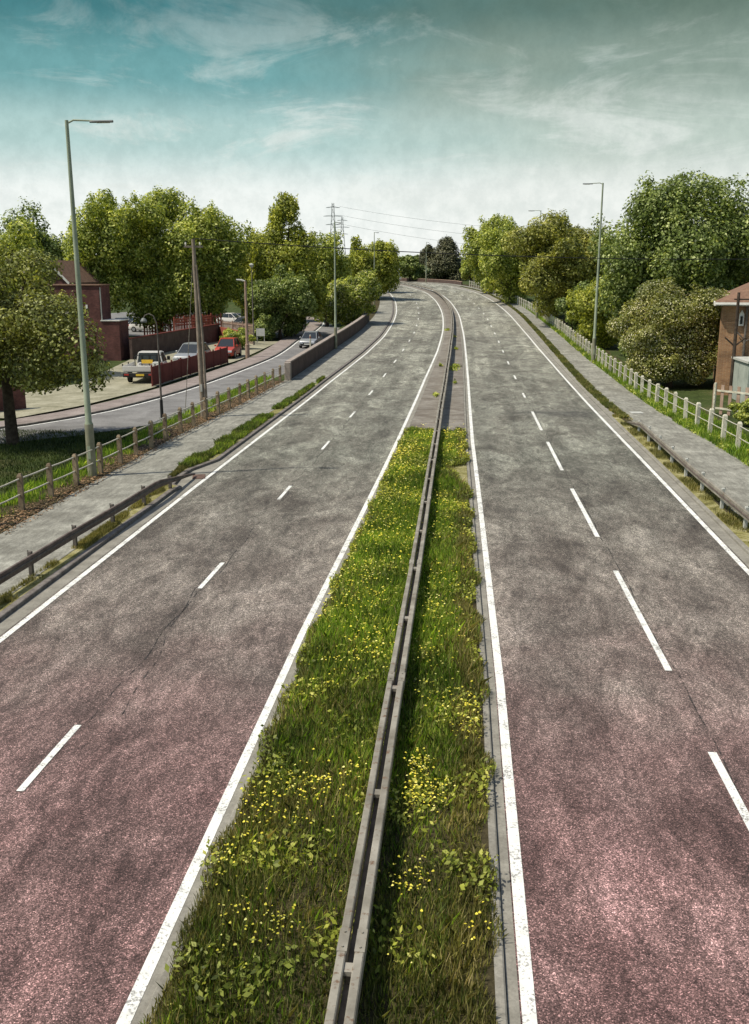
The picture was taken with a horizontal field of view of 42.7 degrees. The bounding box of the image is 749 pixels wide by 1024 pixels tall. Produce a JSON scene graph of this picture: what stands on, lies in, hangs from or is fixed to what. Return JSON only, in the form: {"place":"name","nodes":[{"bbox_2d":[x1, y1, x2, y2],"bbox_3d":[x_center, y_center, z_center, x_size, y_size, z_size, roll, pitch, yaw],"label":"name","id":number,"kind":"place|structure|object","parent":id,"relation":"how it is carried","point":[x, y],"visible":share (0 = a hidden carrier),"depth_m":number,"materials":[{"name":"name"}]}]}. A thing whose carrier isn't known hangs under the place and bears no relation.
{"place":"outdoors","nodes":[
{"label":"outdoors","id":0,"kind":"place"},
{"bbox_2d":[44,260,99,283],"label":"roof","id":1,"kind":"structure","parent":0,"point":[68,275],"depth_m":93.02,"materials":[{"name":"brown tile"}]},
{"bbox_2d":[0,374,276,516],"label":"fence","id":2,"kind":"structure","parent":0,"point":[111,448],"depth_m":36.43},
{"bbox_2d":[0,341,277,417],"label":"driveway","id":3,"kind":"structure","parent":0,"point":[69,396],"depth_m":57.72,"materials":[{"name":"concrete"}]},
{"bbox_2d":[122,351,169,381],"bbox_3d":[-15.153,-9.763,63.995,2.320,1.766,5.405,0,14,0],"label":"pickup truck","id":4,"kind":"object","parent":3,"relation":"on","point":[145,361],"visible":0.69,"depth_m":63.93,"materials":[{"name":"white metal"}]},
{"bbox_2d":[150,346,227,385],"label":"panel fence","id":5,"kind":"object","parent":3,"relation":"on","point":[173,370],"visible":0.89,"depth_m":65.90,"materials":[{"name":"red wood"}]},
{"bbox_2d":[173,342,210,360],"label":"parked car","id":6,"kind":"object","parent":3,"relation":"on","point":[182,352],"visible":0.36,"depth_m":73.59,"materials":[{"name":"silver metal"}]},
{"bbox_2d":[214,337,241,357],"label":"parked car","id":7,"kind":"object","parent":3,"relation":"on","point":[233,344],"visible":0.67,"depth_m":80.11,"materials":[{"name":"red paint"}]},
{"bbox_2d":[222,319,254,343],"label":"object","id":8,"kind":"object","parent":3,"relation":"on","point":[232,324],"visible":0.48,"depth_m":97.55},
{"bbox_2d":[0,322,339,443],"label":"side road","id":9,"kind":"structure","parent":0,"point":[143,414],"depth_m":51.45,"materials":[{"name":"grey asphalt"}]},
{"bbox_2d":[140,313,163,417],"bbox_3d":[-10.987,-7.201,47.269,0.914,5.125,0.340,1,14,5],"label":"swan neck lamp","id":10,"kind":"object","parent":9,"relation":"on","point":[143,320],"visible":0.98,"depth_m":47.20,"materials":[{"name":"black metal"}]},
{"bbox_2d":[1,322,323,429],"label":"edge line","id":11,"kind":"object","parent":9,"relation":"on","point":[179,392],"visible":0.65,"depth_m":57.74,"materials":[{"name":"paint"}]},
{"bbox_2d":[299,331,322,347],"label":"parked car","id":12,"kind":"object","parent":9,"relation":"on","point":[316,336],"visible":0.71,"depth_m":91.42,"materials":[{"name":"silver metal"}]},
{"bbox_2d":[0,285,442,1023],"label":"road","id":13,"kind":"structure","parent":0,"point":[102,829],"depth_m":17.27,"materials":[{"name":"grey asphalt"}]},
{"bbox_2d":[0,293,393,621],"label":"kerb","id":14,"kind":"structure","parent":13,"relation":"on","point":[10,609],"depth_m":28.39,"materials":[{"name":"concrete"}]},
{"bbox_2d":[0,292,395,634],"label":"road channel","id":15,"kind":"object","parent":13,"relation":"on","point":[37,600],"visible":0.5,"depth_m":27.03,"materials":[{"name":"concrete"}]},
{"bbox_2d":[0,291,396,642],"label":"edge line","id":16,"kind":"object","parent":13,"relation":"on","point":[45,604],"visible":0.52,"depth_m":27.22,"materials":[{"name":"paint"}]},
{"bbox_2d":[16,298,418,790],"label":"lane line","id":17,"kind":"object","parent":13,"relation":"on","point":[45,761],"visible":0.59,"depth_m":14.95,"materials":[{"name":"paint"}]},
{"bbox_2d":[91,330,415,718],"bbox_3d":[0.219,-8.752,61.943,0.448,1.065,95.949,1,14,6],"label":"road joint","id":18,"kind":"object","parent":13,"relation":"on","point":[226,564],"visible":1,"depth_m":21.85,"materials":[{"name":"grey"}]},
{"bbox_2d":[116,286,443,1023],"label":"edge line","id":19,"kind":"object","parent":13,"relation":"on","point":[126,1016],"visible":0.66,"depth_m":13.24,"materials":[{"name":"paint"}]},
{"bbox_2d":[131,285,444,1023],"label":"road channel","id":20,"kind":"object","parent":13,"relation":"on","point":[149,990],"visible":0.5,"depth_m":12.65,"materials":[{"name":"concrete"}]},
{"bbox_2d":[142,284,445,1023],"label":"kerb","id":21,"kind":"structure","parent":13,"relation":"on","point":[163,978],"depth_m":12.06,"materials":[{"name":"concrete"}]},
{"bbox_2d":[139,426,500,1023],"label":"median grass","id":22,"kind":"structure","parent":0,"point":[416,630],"depth_m":17.76,"materials":[{"name":"green plant"}]},
{"bbox_2d":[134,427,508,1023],"bbox_3d":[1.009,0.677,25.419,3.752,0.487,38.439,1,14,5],"label":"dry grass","id":23,"kind":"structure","parent":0,"point":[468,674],"depth_m":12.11,"materials":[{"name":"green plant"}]},
{"bbox_2d":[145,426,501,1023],"bbox_3d":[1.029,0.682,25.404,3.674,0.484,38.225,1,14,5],"label":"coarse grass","id":24,"kind":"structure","parent":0,"point":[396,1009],"depth_m":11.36,"materials":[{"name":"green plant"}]},
{"bbox_2d":[164,427,499,1023],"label":"median weeds","id":25,"kind":"object","parent":24,"relation":"on","point":[288,965],"visible":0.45,"depth_m":13.02,"materials":[{"name":"green plant"}]},
{"bbox_2d":[205,423,490,967],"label":"yellow flowers","id":26,"kind":"object","parent":24,"relation":"on","point":[390,875],"visible":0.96,"depth_m":14.73,"materials":[{"name":"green plant"}]},
{"bbox_2d":[451,465,467,482],"bbox_3d":[3.016,-1.415,34.516,0.692,0.075,3.302,1,14,5],"label":"worn patch","id":27,"kind":"object","parent":24,"relation":"on","point":[462,470],"visible":0.52,"depth_m":34.90,"materials":[{"name":"soil"}]},
{"bbox_2d":[0,277,748,1014],"bbox_3d":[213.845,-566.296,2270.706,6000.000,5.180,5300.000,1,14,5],"label":"ground","id":28,"kind":"structure","parent":0,"point":[702,393],"depth_m":55.95,"materials":[{"name":"green plant"}]},
{"bbox_2d":[0,387,25,410],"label":"garden wall","id":29,"kind":"structure","parent":28,"relation":"on","point":[19,399],"depth_m":50.16,"materials":[{"name":"red brick"}]},
{"bbox_2d":[0,212,57,301],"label":"broadleaf tree","id":30,"kind":"object","parent":28,"relation":"on","point":[19,242],"visible":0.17,"depth_m":62.66,"materials":[{"name":"green plant"}]},
{"bbox_2d":[0,196,72,259],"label":"broadleaf tree","id":31,"kind":"object","parent":28,"relation":"on","point":[50,245],"visible":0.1,"depth_m":101.79,"materials":[{"name":"green plant"}]},
{"bbox_2d":[0,242,114,444],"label":"broadleaf tree","id":32,"kind":"object","parent":28,"relation":"on","point":[34,325],"visible":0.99,"depth_m":38.30,"materials":[{"name":"green plant"}]},
{"bbox_2d":[0,428,161,518],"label":"lawn","id":33,"kind":"structure","parent":28,"relation":"on","point":[20,450],"depth_m":38.77,"materials":[{"name":"green plant"}]},
{"bbox_2d":[41,284,129,360],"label":"brick house","id":34,"kind":"structure","parent":28,"relation":"on","point":[96,300],"depth_m":78.14,"materials":[{"name":"brick"}]},
{"bbox_2d":[61,188,150,312],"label":"broadleaf tree","id":35,"kind":"object","parent":28,"relation":"on","point":[107,253],"visible":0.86,"depth_m":97.26,"materials":[{"name":"green plant"}]},
{"bbox_2d":[0,380,282,533],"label":"grass verge","id":36,"kind":"structure","parent":28,"relation":"on","point":[10,522],"depth_m":34.11,"materials":[{"name":"green plant"}]},
{"bbox_2d":[65,119,112,476],"bbox_3d":[-9.318,-6.891,32.521,1.704,12.080,0.320,1,14,5],"label":"street lamp","id":37,"kind":"object","parent":36,"relation":"on","point":[90,444],"visible":0.98,"depth_m":32.65,"materials":[{"name":"metal"}]},
{"bbox_2d":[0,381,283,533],"bbox_3d":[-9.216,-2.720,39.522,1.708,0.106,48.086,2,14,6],"label":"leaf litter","id":38,"kind":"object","parent":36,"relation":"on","point":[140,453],"visible":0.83,"depth_m":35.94,"materials":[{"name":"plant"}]},
{"bbox_2d":[0,365,284,510],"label":"post and rail fence","id":39,"kind":"object","parent":36,"relation":"on","point":[49,483],"visible":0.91,"depth_m":37.56,"materials":[{"name":"paint"}]},
{"bbox_2d":[184,239,208,416],"bbox_3d":[-8.952,-8.759,46.956,1.443,8.903,0.416,4,15,17],"label":"telegraph pole","id":40,"kind":"object","parent":36,"relation":"in","point":[201,363],"visible":0.9,"depth_m":46.80,"materials":[{"name":"brown wood"}]},
{"bbox_2d":[193,238,742,259],"bbox_3d":[12.832,-13.809,50.506,44.060,0.937,0.041,-3,14,-12],"label":"overhead cable","id":41,"kind":"object","parent":40,"relation":"attached to","point":[465,254],"visible":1,"depth_m":48.76,"materials":[{"name":"black plastic"}]},
{"bbox_2d":[0,316,320,425],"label":"footpath","id":42,"kind":"structure","parent":28,"relation":"on","point":[283,343],"depth_m":60.62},
{"bbox_2d":[0,319,321,428],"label":"kerb","id":43,"kind":"structure","parent":28,"relation":"on","point":[103,410],"depth_m":53.96,"materials":[{"name":"concrete"}]},
{"bbox_2d":[0,378,324,611],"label":"verge","id":44,"kind":"structure","parent":28,"relation":"on","point":[24,589],"depth_m":24.23,"materials":[{"name":"green plant"}]},
{"bbox_2d":[0,462,193,604],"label":"verge grass","id":45,"kind":"structure","parent":44,"relation":"on","point":[95,535],"depth_m":26.29,"materials":[{"name":"green plant"}]},
{"bbox_2d":[0,473,194,583],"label":"footway crash rail","id":46,"kind":"object","parent":44,"relation":"on","point":[32,558],"visible":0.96,"depth_m":25.16,"materials":[{"name":"metal"}]},
{"bbox_2d":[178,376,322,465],"bbox_3d":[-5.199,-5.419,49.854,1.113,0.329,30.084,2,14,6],"label":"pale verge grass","id":47,"kind":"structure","parent":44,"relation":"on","point":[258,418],"depth_m":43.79,"materials":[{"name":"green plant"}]},
{"bbox_2d":[177,375,325,467],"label":"verge grass","id":48,"kind":"structure","parent":44,"relation":"on","point":[207,452],"depth_m":41.42,"materials":[{"name":"green plant"}]},
{"bbox_2d":[111,185,222,332],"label":"broadleaf tree","id":49,"kind":"object","parent":28,"relation":"on","point":[156,294],"visible":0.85,"depth_m":100.50,"materials":[{"name":"green plant"}]},
{"bbox_2d":[143,313,221,334],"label":"picket fence","id":50,"kind":"object","parent":28,"relation":"on","point":[169,326],"visible":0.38,"depth_m":102.02,"materials":[{"name":"red wood"}]},
{"bbox_2d":[129,324,237,358],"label":"yard wall","id":51,"kind":"structure","parent":28,"relation":"on","point":[169,341],"depth_m":86.79,"materials":[{"name":"brown brick"}]},
{"bbox_2d":[173,313,211,329],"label":"slat fence","id":52,"kind":"object","parent":28,"relation":"on","point":[192,323],"visible":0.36,"depth_m":93.52,"materials":[{"name":"red wood"}]},
{"bbox_2d":[0,292,392,594],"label":"footpath","id":53,"kind":"structure","parent":28,"relation":"on","point":[58,520],"depth_m":34.62,"materials":[{"name":"grey concrete"}]},
{"bbox_2d":[334,222,340,348],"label":"street lamp","id":54,"kind":"object","parent":53,"relation":"on","point":[335,332],"visible":0.98,"depth_m":82.88,"materials":[{"name":"metal"}]},
{"bbox_2d":[111,312,308,337],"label":"car park","id":55,"kind":"structure","parent":28,"relation":"on","point":[124,314],"depth_m":123.92,"materials":[{"name":"grey asphalt"}]},
{"bbox_2d":[216,313,240,323],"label":"parked car","id":56,"kind":"object","parent":55,"relation":"on","point":[231,317],"visible":0.32,"depth_m":130.21,"materials":[{"name":"grey paint"}]},
{"bbox_2d":[168,196,253,323],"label":"broadleaf tree","id":57,"kind":"object","parent":28,"relation":"on","point":[226,257],"visible":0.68,"depth_m":102.18,"materials":[{"name":"green plant"}]},
{"bbox_2d":[220,327,255,348],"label":"shrub","id":58,"kind":"object","parent":28,"relation":"on","point":[239,334],"visible":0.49,"depth_m":88.37,"materials":[{"name":"green plant"}]},
{"bbox_2d":[236,279,249,358],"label":"post top lamp","id":59,"kind":"object","parent":28,"relation":"on","point":[247,350],"visible":0.94,"depth_m":79.92,"materials":[{"name":"grey metal"}]},
{"bbox_2d":[233,227,262,308],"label":"broadleaf tree","id":60,"kind":"object","parent":28,"relation":"on","point":[246,266],"visible":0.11,"depth_m":108.97,"materials":[{"name":"green plant"}]},
{"bbox_2d":[251,312,283,340],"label":"hedge shrub","id":61,"kind":"object","parent":28,"relation":"on","point":[271,328],"visible":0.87,"depth_m":100.27,"materials":[{"name":"green plant"}]},
{"bbox_2d":[239,263,318,339],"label":"broadleaf tree","id":62,"kind":"object","parent":28,"relation":"on","point":[290,295],"visible":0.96,"depth_m":100.38,"materials":[{"name":"green plant"}]},
{"bbox_2d":[240,191,328,336],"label":"broadleaf tree","id":63,"kind":"object","parent":28,"relation":"on","point":[285,209],"visible":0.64,"depth_m":104.07,"materials":[{"name":"green plant"}]},
{"bbox_2d":[284,312,368,379],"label":"boundary wall","id":64,"kind":"structure","parent":28,"relation":"on","point":[297,364],"depth_m":75.84,"materials":[{"name":"concrete"}]},
{"bbox_2d":[307,229,353,326],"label":"broadleaf tree","id":65,"kind":"object","parent":28,"relation":"on","point":[325,268],"visible":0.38,"depth_m":123.03,"materials":[{"name":"green plant"}]},
{"bbox_2d":[323,267,382,325],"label":"shrub","id":66,"kind":"object","parent":28,"relation":"on","point":[355,294],"visible":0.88,"depth_m":109.46,"materials":[{"name":"green plant"}]},
{"bbox_2d":[345,234,401,295],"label":"broadleaf tree","id":67,"kind":"object","parent":28,"relation":"on","point":[388,275],"visible":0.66,"depth_m":146.95,"materials":[{"name":"green plant"}]},
{"bbox_2d":[398,254,424,280],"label":"broadleaf tree","id":68,"kind":"object","parent":28,"relation":"on","point":[412,267],"visible":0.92,"depth_m":213.93,"materials":[{"name":"green plant"}]},
{"bbox_2d":[395,283,463,429],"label":"median","id":69,"kind":"object","parent":28,"relation":"on","point":[452,416],"visible":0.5,"depth_m":58.88,"materials":[{"name":"grey concrete"}]},
{"bbox_2d":[324,281,453,1023],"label":"central crash barrier","id":70,"kind":"object","parent":69,"relation":"on","point":[351,951],"visible":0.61,"depth_m":12.27,"materials":[{"name":"metal"}]},
{"bbox_2d":[432,328,460,396],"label":"weeds","id":71,"kind":"object","parent":69,"relation":"on","point":[455,366],"visible":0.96,"depth_m":69.91,"materials":[{"name":"green plant"}]},
{"bbox_2d":[399,278,462,284],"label":"parapet wall","id":72,"kind":"structure","parent":28,"relation":"on","point":[437,281],"depth_m":206.80,"materials":[{"name":"grey concrete"}]},
{"bbox_2d":[418,243,444,279],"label":"conifer","id":73,"kind":"object","parent":28,"relation":"on","point":[422,258],"visible":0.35,"depth_m":230.65,"materials":[{"name":"green plant"}]},
{"bbox_2d":[421,236,467,280],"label":"conifer","id":74,"kind":"object","parent":28,"relation":"on","point":[448,266],"visible":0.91,"depth_m":227.34,"materials":[{"name":"green plant"}]},
{"bbox_2d":[459,256,478,285],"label":"broadleaf tree","id":75,"kind":"object","parent":28,"relation":"on","point":[465,271],"visible":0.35,"depth_m":189.72,"materials":[{"name":"green plant"}]},
{"bbox_2d":[459,213,519,292],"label":"broadleaf tree","id":76,"kind":"object","parent":28,"relation":"on","point":[472,234],"visible":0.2,"depth_m":161.15,"materials":[{"name":"green plant"}]},
{"bbox_2d":[477,221,531,303],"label":"broadleaf tree","id":77,"kind":"object","parent":28,"relation":"on","point":[503,273],"visible":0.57,"depth_m":138.78,"materials":[{"name":"green plant"}]},
{"bbox_2d":[419,282,612,415],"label":"verge edge","id":78,"kind":"object","parent":28,"relation":"on","point":[527,326],"visible":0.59,"depth_m":102.41,"materials":[{"name":"concrete"}]},
{"bbox_2d":[501,208,610,325],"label":"broadleaf tree","id":79,"kind":"object","parent":28,"relation":"on","point":[545,279],"visible":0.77,"depth_m":104.20,"materials":[{"name":"green plant"}]},
{"bbox_2d":[554,280,593,329],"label":"shrub","id":80,"kind":"object","parent":28,"relation":"on","point":[561,305],"visible":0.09,"depth_m":96.15,"materials":[{"name":"green plant"}]},
{"bbox_2d":[404,281,748,532],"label":"grass bed","id":81,"kind":"object","parent":28,"relation":"on","point":[688,474],"visible":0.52,"depth_m":34.30,"materials":[{"name":"green plant"}]},
{"bbox_2d":[460,286,628,417],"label":"grass verge","id":82,"kind":"structure","parent":81,"relation":"on","point":[582,379],"depth_m":67.45,"materials":[{"name":"green plant"}]},
{"bbox_2d":[406,281,748,513],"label":"footpath","id":83,"kind":"structure","parent":28,"relation":"on","point":[719,467],"depth_m":43.74,"materials":[{"name":"grey concrete"}]},
{"bbox_2d":[583,183,603,362],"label":"street lamp","id":84,"kind":"object","parent":28,"relation":"on","point":[593,354],"visible":0.96,"depth_m":71.75,"materials":[{"name":"metal"}]},
{"bbox_2d":[565,275,628,348],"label":"shrub","id":85,"kind":"object","parent":28,"relation":"on","point":[583,304],"visible":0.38,"depth_m":83.76,"materials":[{"name":"green plant"}]},
{"bbox_2d":[462,284,748,462],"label":"grass","id":86,"kind":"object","parent":28,"relation":"on","point":[609,353],"visible":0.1,"depth_m":62.87,"materials":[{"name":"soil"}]},
{"bbox_2d":[543,319,748,464],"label":"fence weeds","id":87,"kind":"object","parent":86,"relation":"on","point":[635,392],"visible":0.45,"depth_m":49.14,"materials":[{"name":"green plant"}]},
{"bbox_2d":[469,281,748,448],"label":"white post fence","id":88,"kind":"object","parent":28,"relation":"on","point":[550,320],"visible":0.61,"depth_m":55.48,"materials":[{"name":"paint"}]},
{"bbox_2d":[605,277,729,387],"bbox_3d":[19.028,-11.130,60.192,8.295,7.141,5.955,-2,14,-6],"label":"hawthorn bush","id":89,"kind":"object","parent":28,"relation":"on","point":[668,334],"visible":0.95,"depth_m":58.60,"materials":[{"name":"green plant"}]},
{"bbox_2d":[587,167,748,320],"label":"broadleaf tree","id":90,"kind":"object","parent":28,"relation":"on","point":[662,231],"visible":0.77,"depth_m":72.69,"materials":[{"name":"green plant"}]},
{"bbox_2d":[611,413,748,546],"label":"verge","id":91,"kind":"structure","parent":28,"relation":"on","point":[710,504],"depth_m":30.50,"materials":[{"name":"green plant"}]},
{"bbox_2d":[626,420,748,528],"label":"verge crash rail","id":92,"kind":"object","parent":91,"relation":"on","point":[722,495],"visible":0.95,"depth_m":31.72,"materials":[{"name":"grey metal"}]},
{"bbox_2d":[712,383,748,415],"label":"garden fence","id":93,"kind":"object","parent":28,"relation":"on","point":[730,392],"visible":0.75,"depth_m":48.63,"materials":[{"name":"white paint"}]},
{"bbox_2d":[713,283,748,394],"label":"orange brick house","id":94,"kind":"structure","parent":28,"relation":"on","point":[721,373],"depth_m":55.58,"materials":[{"name":"brick"}]},
{"bbox_2d":[725,292,748,395],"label":"utility pole","id":95,"kind":"object","parent":94,"relation":"attached to","point":[735,343],"visible":0.9,"depth_m":54.56,"materials":[{"name":"brown wood"}]},
{"bbox_2d":[727,398,748,424],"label":"shrub","id":96,"kind":"object","parent":28,"relation":"on","point":[742,413],"visible":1,"depth_m":45.06,"materials":[{"name":"green plant"}]},
{"bbox_2d":[731,356,748,402],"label":"garden shed","id":97,"kind":"structure","parent":28,"relation":"on","point":[741,373],"depth_m":53.54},
{"bbox_2d":[0,0,748,256],"label":"sky","id":98,"kind":"structure","parent":0,"point":[459,112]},
{"bbox_2d":[399,282,748,1023],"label":"road","id":99,"kind":"structure","parent":0,"point":[633,832],"depth_m":16.31,"materials":[{"name":"grey asphalt"}]},
{"bbox_2d":[417,286,536,1023],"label":"edge line","id":100,"kind":"object","parent":99,"relation":"on","point":[528,1003],"visible":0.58,"depth_m":13.28,"materials":[{"name":"paint"}]},
{"bbox_2d":[446,299,507,1023],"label":"kerb","id":101,"kind":"structure","parent":99,"relation":"on","point":[500,993],"depth_m":12.58,"materials":[{"name":"concrete"}]},
{"bbox_2d":[450,303,520,1023],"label":"road channel","id":102,"kind":"object","parent":99,"relation":"on","point":[511,977],"visible":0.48,"depth_m":13.15,"materials":[{"name":"concrete"}]},
{"bbox_2d":[411,282,748,574],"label":"edge line","id":103,"kind":"object","parent":99,"relation":"on","point":[718,540],"visible":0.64,"depth_m":33.49,"materials":[{"name":"paint"}]},
{"bbox_2d":[412,282,748,566],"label":"road channel","id":104,"kind":"object","parent":99,"relation":"on","point":[729,541],"visible":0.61,"depth_m":34.58,"materials":[{"name":"concrete"}]},
{"bbox_2d":[413,282,748,554],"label":"kerb","id":105,"kind":"structure","parent":99,"relation":"on","point":[729,532],"depth_m":36.42,"materials":[{"name":"concrete"}]},
{"bbox_2d":[503,349,742,800],"bbox_3d":[8.585,-6.236,52.520,0.154,0.784,94.034,1,14,5],"label":"road joint","id":106,"kind":"object","parent":99,"relation":"on","point":[727,769],"visible":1,"depth_m":18.62,"materials":[{"name":"grey"}]},
{"bbox_2d":[531,412,748,829],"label":"lane line","id":107,"kind":"object","parent":99,"relation":"on","point":[731,789],"visible":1,"depth_m":18.81,"materials":[{"name":"paint"}]},
{"bbox_2d":[504,296,748,466],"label":"fence","id":108,"kind":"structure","parent":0,"point":[741,453],"depth_m":48.89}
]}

